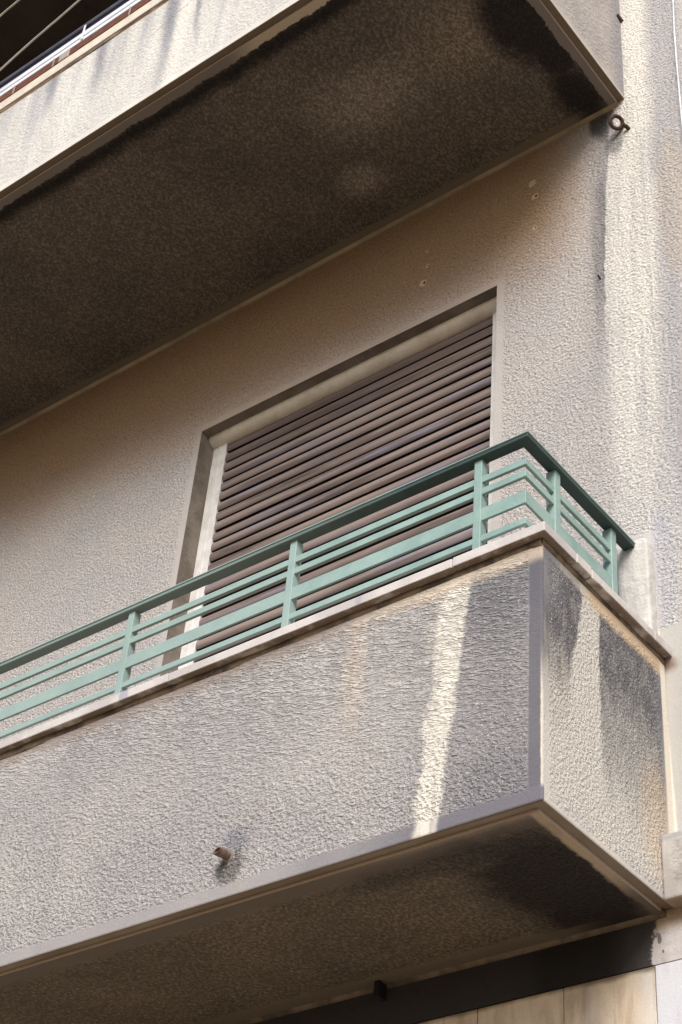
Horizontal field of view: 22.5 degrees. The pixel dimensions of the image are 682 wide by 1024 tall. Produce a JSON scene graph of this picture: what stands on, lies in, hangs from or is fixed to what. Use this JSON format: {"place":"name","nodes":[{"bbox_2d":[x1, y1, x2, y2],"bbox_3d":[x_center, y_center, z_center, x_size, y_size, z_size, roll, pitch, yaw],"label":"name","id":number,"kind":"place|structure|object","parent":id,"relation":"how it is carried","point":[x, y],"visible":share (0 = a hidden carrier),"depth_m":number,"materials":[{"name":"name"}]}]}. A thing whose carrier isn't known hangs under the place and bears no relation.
{"place":"outdoors","nodes":[
{"label":"outdoors","id":0,"kind":"place"},
{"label":"pavement","id":1,"kind":"structure","parent":0,"visible":0},
{"bbox_2d":[0,0,681,1023],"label":"apartment building","id":2,"kind":"structure","parent":1,"relation":"on","point":[272,270],"depth_m":5.81,"materials":[{"name":"paint"}]},
{"bbox_2d":[0,0,19,16],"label":"cable","id":3,"kind":"object","parent":2,"relation":"attached to","point":[8,8],"visible":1,"depth_m":7.80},
{"bbox_2d":[0,0,79,70],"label":"cable","id":4,"kind":"object","parent":2,"relation":"attached to","point":[39,34],"visible":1,"depth_m":7.33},
{"bbox_2d":[0,0,150,102],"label":"balcony railing","id":5,"kind":"object","parent":2,"relation":"on","point":[71,44],"visible":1,"depth_m":7.21,"materials":[{"name":"white metal"}]},
{"bbox_2d":[0,430,634,738],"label":"balcony railing","id":6,"kind":"object","parent":2,"relation":"on","point":[557,476],"visible":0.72,"depth_m":4.80,"materials":[{"name":"green metal"}]},
{"bbox_2d":[608,114,630,130],"bbox_3d":[0.995,-1.383,6.109,0.087,0.067,0.037,10,-40,-6],"label":"eye hook","id":7,"kind":"object","parent":2,"relation":"attached to","point":[621,126],"visible":1,"depth_m":6.10,"materials":[{"name":"metal"}]},
{"bbox_2d":[616,14,622,22],"bbox_3d":[1.059,-1.875,6.519,0.018,0.027,0.041,-29,-51,34],"label":"bolt","id":8,"kind":"object","parent":2,"relation":"attached to","point":[620,19],"visible":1,"depth_m":6.51,"materials":[{"name":"metal"}]},
{"bbox_2d":[672,0,681,124],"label":"cable","id":9,"kind":"object","parent":2,"relation":"attached to","point":[676,60],"visible":1,"depth_m":6.12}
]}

